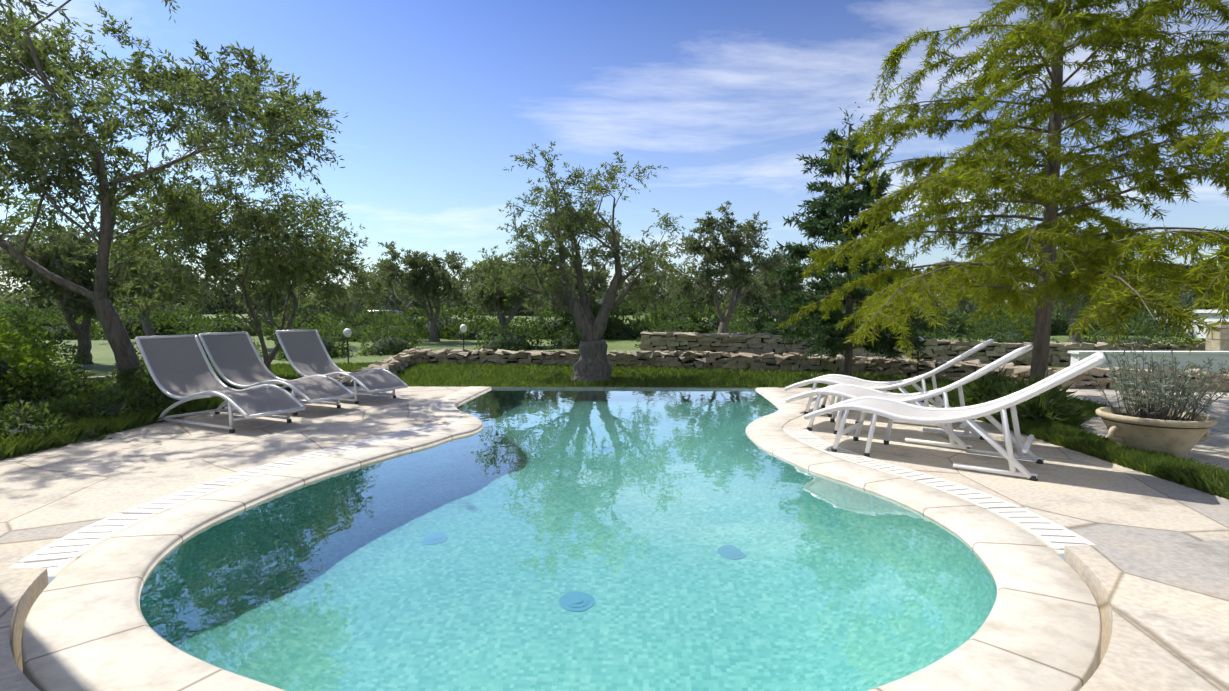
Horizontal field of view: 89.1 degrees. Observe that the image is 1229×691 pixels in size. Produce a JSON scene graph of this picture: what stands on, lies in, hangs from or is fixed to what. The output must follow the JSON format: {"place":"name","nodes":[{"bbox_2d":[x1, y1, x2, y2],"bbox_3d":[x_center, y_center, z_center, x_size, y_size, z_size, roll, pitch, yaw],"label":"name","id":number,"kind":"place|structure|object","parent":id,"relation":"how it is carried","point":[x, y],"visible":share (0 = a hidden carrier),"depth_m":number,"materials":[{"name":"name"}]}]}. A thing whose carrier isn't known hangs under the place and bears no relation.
{"place":"outdoors","nodes":[
{"label":"outdoors","id":0,"kind":"place"},
{"bbox_2d":[0,386,466,576],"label":"deck","id":1,"kind":"structure","parent":0,"point":[48,496],"depth_m":4.97,"materials":[{"name":"stone"}]},
{"bbox_2d":[135,334,305,432],"bbox_3d":[-4.151,0.359,6.552,1.874,0.897,0.645,2,4,27],"label":"grey lounger","id":2,"kind":"object","parent":1,"relation":"on","point":[179,367],"visible":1,"depth_m":6.67,"materials":[{"name":"grey fabric"}]},
{"bbox_2d":[9,425,445,575],"bbox_3d":[-2.411,0.915,4.571,0.620,0.001,3.822,1,3,12],"label":"overflow grate","id":3,"kind":"object","parent":1,"relation":"on","point":[55,557],"visible":0.81,"depth_m":3.68,"materials":[{"name":"white plastic"}]},
{"bbox_2d":[198,332,354,415],"bbox_3d":[-4.064,0.304,7.493,1.874,0.897,0.644,1,4,24],"label":"grey lounger","id":4,"kind":"object","parent":1,"relation":"on","point":[236,359],"visible":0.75,"depth_m":7.60,"materials":[{"name":"grey fabric"}]},
{"bbox_2d":[275,329,407,403],"bbox_3d":[-3.683,0.251,8.393,1.874,0.897,0.646,2,4,29],"label":"grey lounger","id":5,"kind":"object","parent":1,"relation":"on","point":[305,352],"visible":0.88,"depth_m":8.55,"materials":[{"name":"grey fabric"}]},
{"bbox_2d":[210,361,991,387],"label":"lawn grass","id":6,"kind":"structure","parent":0,"point":[429,374],"depth_m":14.42,"materials":[{"name":"green plant"}]},
{"bbox_2d":[0,260,1227,319],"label":"horizon treeline","id":7,"kind":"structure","parent":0,"point":[21,298],"depth_m":75.23,"materials":[{"name":"green plant"}]},
{"bbox_2d":[0,0,1228,584],"label":"sky","id":8,"kind":"structure","parent":0,"point":[725,96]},
{"bbox_2d":[34,313,1205,387],"bbox_3d":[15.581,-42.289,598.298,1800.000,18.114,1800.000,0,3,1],"label":"ground","id":9,"kind":"structure","parent":0,"point":[103,358],"depth_m":24.73,"materials":[{"name":"green plant"}]},
{"bbox_2d":[0,309,78,402],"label":"bright bushes","id":10,"kind":"object","parent":9,"relation":"on","point":[20,357],"visible":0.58,"depth_m":7.45,"materials":[{"name":"green plant"}]},
{"bbox_2d":[0,219,160,364],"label":"olive","id":11,"kind":"object","parent":9,"relation":"on","point":[53,261],"visible":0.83,"depth_m":18.04,"materials":[{"name":"green plant"}]},
{"bbox_2d":[0,358,287,449],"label":"ground cover","id":12,"kind":"object","parent":9,"relation":"on","point":[121,394],"visible":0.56,"depth_m":6.60,"materials":[{"name":"green plant"}]},
{"bbox_2d":[81,235,211,335],"bbox_3d":[-20.828,-2.533,27.847,4.580,4.932,3.810,0,3,1],"label":"olive","id":13,"kind":"object","parent":9,"relation":"on","point":[148,328],"visible":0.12,"depth_m":27.48,"materials":[{"name":"green plant"}]},
{"bbox_2d":[0,373,301,459],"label":"verge grass","id":14,"kind":"structure","parent":9,"relation":"on","point":[24,445],"depth_m":5.94,"materials":[{"name":"green plant"}]},
{"bbox_2d":[128,260,210,313],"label":"olive","id":15,"kind":"object","parent":9,"relation":"on","point":[196,288],"visible":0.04,"depth_m":40.52,"materials":[{"name":"green plant"}]},
{"bbox_2d":[0,0,349,382],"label":"olive","id":16,"kind":"object","parent":9,"relation":"on","point":[31,151],"visible":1,"depth_m":8.01,"materials":[{"name":"green plant"}]},
{"bbox_2d":[45,353,415,385],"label":"stone wall","id":17,"kind":"structure","parent":9,"relation":"on","point":[394,364],"depth_m":14.91,"materials":[{"name":"stone"}]},
{"bbox_2d":[73,110,402,369],"bbox_3d":[-6.389,-1.348,11.179,4.374,4.936,4.733,3,5,43],"label":"olive tree","id":18,"kind":"object","parent":9,"relation":"on","point":[250,225],"visible":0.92,"depth_m":10.58,"materials":[{"name":"green plant"}]},
{"bbox_2d":[172,234,331,347],"bbox_3d":[-13.100,-1.997,23.786,4.061,4.510,5.459,0,3,1],"label":"olive","id":19,"kind":"object","parent":9,"relation":"on","point":[269,321],"visible":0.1,"depth_m":24.19,"materials":[{"name":"green plant"}]},
{"bbox_2d":[340,310,426,325],"bbox_3d":[-12.433,-1.226,33.771,4.240,1.420,1.860,0,3,-6],"label":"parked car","id":20,"kind":"object","parent":9,"relation":"on","point":[401,313],"visible":0.06,"depth_m":33.04,"materials":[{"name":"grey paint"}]},
{"bbox_2d":[347,257,429,312],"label":"olive","id":21,"kind":"object","parent":9,"relation":"on","point":[389,283],"visible":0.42,"depth_m":38.50,"materials":[{"name":"green plant"}]},
{"bbox_2d":[372,241,475,341],"bbox_3d":[-8.212,-2.297,27.506,4.809,4.454,4.024,0,3,1],"label":"olive","id":22,"kind":"object","parent":9,"relation":"on","point":[416,281],"visible":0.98,"depth_m":26.85,"materials":[{"name":"green plant"}]},
{"bbox_2d":[451,254,576,334],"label":"olive","id":23,"kind":"object","parent":9,"relation":"on","point":[497,303],"visible":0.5,"depth_m":23.93,"materials":[{"name":"green plant"}]},
{"bbox_2d":[519,266,558,320],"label":"olive","id":24,"kind":"object","parent":9,"relation":"on","point":[533,301],"visible":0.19,"depth_m":42.13,"materials":[{"name":"green plant"}]},
{"bbox_2d":[9,546,1112,672],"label":"step","id":25,"kind":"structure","parent":9,"relation":"on","point":[39,585],"depth_m":2.56,"materials":[{"name":"stone"}]},
{"bbox_2d":[534,255,611,320],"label":"olive","id":26,"kind":"object","parent":9,"relation":"on","point":[598,280],"visible":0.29,"depth_m":30.39,"materials":[{"name":"green plant"}]},
{"bbox_2d":[469,141,699,382],"bbox_3d":[-0.672,-1.756,14.293,5.407,5.296,4.271,0,3,1],"label":"olive","id":27,"kind":"object","parent":9,"relation":"on","point":[592,364],"visible":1,"depth_m":14.11,"materials":[{"name":"green plant"}]},
{"bbox_2d":[0,309,1205,368],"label":"shrubs","id":28,"kind":"object","parent":9,"relation":"on","point":[389,339],"visible":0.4,"depth_m":21.55,"materials":[{"name":"green plant"}]},
{"bbox_2d":[0,295,1217,340],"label":"hedge","id":29,"kind":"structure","parent":9,"relation":"on","point":[448,327],"depth_m":31.45,"materials":[{"name":"green plant"}]},
{"bbox_2d":[0,541,1228,690],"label":"raised deck","id":30,"kind":"structure","parent":9,"relation":"on","point":[1169,601],"depth_m":2.34,"materials":[{"name":"stone"}]},
{"bbox_2d":[491,387,755,388],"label":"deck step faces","id":31,"kind":"object","parent":9,"relation":"on","point":[630,387],"visible":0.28,"depth_m":9.51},
{"bbox_2d":[343,324,923,382],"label":"garden lamps","id":32,"kind":"object","parent":9,"relation":"on","point":[347,332],"visible":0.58,"depth_m":17.63,"materials":[{"name":"grey"}]},
{"bbox_2d":[615,259,691,317],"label":"olive","id":33,"kind":"object","parent":9,"relation":"on","point":[661,278],"visible":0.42,"depth_m":37.06,"materials":[{"name":"green plant"}]},
{"bbox_2d":[668,263,730,316],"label":"olive","id":34,"kind":"object","parent":9,"relation":"on","point":[698,299],"visible":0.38,"depth_m":43.14,"materials":[{"name":"green plant"}]},
{"bbox_2d":[664,201,806,333],"bbox_3d":[3.820,-2.073,20.409,4.348,4.813,3.140,0,3,1],"label":"olive","id":35,"kind":"object","parent":9,"relation":"on","point":[735,266],"visible":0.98,"depth_m":19.97,"materials":[{"name":"green plant"}]},
{"bbox_2d":[723,248,814,322],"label":"olive","id":36,"kind":"object","parent":9,"relation":"on","point":[748,297],"visible":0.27,"depth_m":29.65,"materials":[{"name":"green plant"}]},
{"bbox_2d":[402,348,1228,391],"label":"dry stone wall","id":37,"kind":"structure","parent":9,"relation":"on","point":[792,361],"depth_m":15.38,"materials":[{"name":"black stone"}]},
{"bbox_2d":[760,102,945,375],"bbox_3d":[5.020,-2.105,13.277,3.741,5.946,3.847,0,3,1],"label":"conifer tree","id":38,"kind":"object","parent":9,"relation":"on","point":[839,203],"visible":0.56,"depth_m":12.97,"materials":[{"name":"green plant"}]},
{"bbox_2d":[851,253,915,305],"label":"olive","id":39,"kind":"object","parent":9,"relation":"on","point":[883,268],"visible":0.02,"depth_m":31.48,"materials":[{"name":"green plant"}]},
{"bbox_2d":[639,331,1205,365],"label":"dry stone wall","id":40,"kind":"structure","parent":9,"relation":"on","point":[936,349],"depth_m":18.87,"materials":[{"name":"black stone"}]},
{"bbox_2d":[934,257,1001,313],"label":"olive","id":41,"kind":"object","parent":9,"relation":"on","point":[961,307],"visible":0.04,"depth_m":40.80,"materials":[{"name":"green plant"}]},
{"bbox_2d":[777,0,1228,379],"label":"cedar","id":42,"kind":"object","parent":9,"relation":"on","point":[1049,192],"visible":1,"depth_m":6.63,"materials":[{"name":"green plant"}]},
{"bbox_2d":[780,388,1228,553],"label":"deck","id":43,"kind":"structure","parent":9,"relation":"on","point":[1096,501],"depth_m":4.24,"materials":[{"name":"stone"}]},
{"bbox_2d":[784,339,993,426],"bbox_3d":[2.941,0.351,6.827,2.003,0.882,0.648,2,4,36],"label":"white lounger","id":44,"kind":"object","parent":43,"relation":"on","point":[831,379],"visible":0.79,"depth_m":6.83,"materials":[{"name":"white paint"}]},
{"bbox_2d":[785,344,1032,449],"bbox_3d":[2.674,0.408,5.849,2.003,0.882,0.648,3,4,40],"label":"white lounger","id":45,"kind":"object","parent":43,"relation":"on","point":[841,392],"visible":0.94,"depth_m":5.77,"materials":[{"name":"white paint"}]},
{"bbox_2d":[783,429,1094,552],"bbox_3d":[2.057,0.914,4.581,0.422,0.001,3.286,-1,3,-11],"label":"overflow grate","id":46,"kind":"object","parent":43,"relation":"on","point":[1056,537],"visible":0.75,"depth_m":3.94,"materials":[{"name":"white plastic"}]},
{"bbox_2d":[804,351,1105,480],"bbox_3d":[2.591,0.461,4.941,2.003,0.882,0.648,3,4,37],"label":"white lounger","id":47,"kind":"object","parent":43,"relation":"on","point":[891,409],"visible":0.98,"depth_m":4.87,"materials":[{"name":"white paint"}]},
{"bbox_2d":[941,365,1095,429],"bbox_3d":[4.495,0.622,6.973,1.337,0.852,2.283,0,3,1],"label":"shrub","id":48,"kind":"object","parent":9,"relation":"on","point":[1052,403],"visible":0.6,"depth_m":6.61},
{"bbox_2d":[994,218,1114,340],"bbox_3d":[19.140,-2.636,26.757,4.134,5.084,4.886,0,3,1],"label":"olive","id":49,"kind":"object","parent":9,"relation":"on","point":[1070,315],"visible":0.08,"depth_m":26.30,"materials":[{"name":"green plant"}]},
{"bbox_2d":[1068,351,1228,371],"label":"white wall","id":50,"kind":"structure","parent":9,"relation":"on","point":[1195,357],"depth_m":15.10,"materials":[{"name":"white paint"}]},
{"bbox_2d":[1153,310,1228,337],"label":"white house","id":51,"kind":"structure","parent":9,"relation":"on","point":[1211,315],"depth_m":29.81,"materials":[{"name":"white paint"}]},
{"bbox_2d":[492,388,755,389],"bbox_3d":[-0.105,1.402,5.643,4.295,1.040,7.778,0,3,1],"label":"pool edge","id":52,"kind":"object","parent":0,"point":[673,389],"visible":0.02,"depth_m":9.47,"materials":[{"name":"stone"}]},
{"bbox_2d":[21,386,1101,690],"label":"pool coping","id":53,"kind":"object","parent":52,"relation":"on","point":[87,628],"visible":0.81,"depth_m":2.53,"materials":[{"name":"stone"}]},
{"bbox_2d":[140,389,996,690],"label":"pool water","id":54,"kind":"structure","parent":52,"relation":"in","point":[596,539],"depth_m":2.93,"materials":[{"name":"teal liquid"}]},
{"bbox_2d":[1059,388,1228,471],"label":"path","id":55,"kind":"structure","parent":0,"point":[1213,449],"depth_m":6.36,"materials":[{"name":"stone"}]},
{"bbox_2d":[886,383,1228,499],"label":"grass strip","id":56,"kind":"object","parent":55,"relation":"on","point":[1206,478],"depth_m":4.88,"materials":[{"name":"green plant"}]},
{"bbox_2d":[1095,406,1217,458],"bbox_3d":[4.318,0.717,5.007,0.782,0.352,0.740,0,3,1],"label":"planter bowl","id":57,"kind":"object","parent":55,"relation":"on","point":[1184,437],"visible":0.75,"depth_m":4.80,"materials":[{"name":"stone"}]},
{"bbox_2d":[1075,347,1228,420],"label":"planter shrub","id":58,"kind":"object","parent":57,"relation":"on","point":[1134,396],"visible":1,"depth_m":4.88,"materials":[{"name":"green plant"}]},
{"bbox_2d":[1204,321,1228,350],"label":"gate pillar","id":59,"kind":"structure","parent":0,"point":[1219,341],"depth_m":15.91,"materials":[{"name":"beige stone"}]}
]}

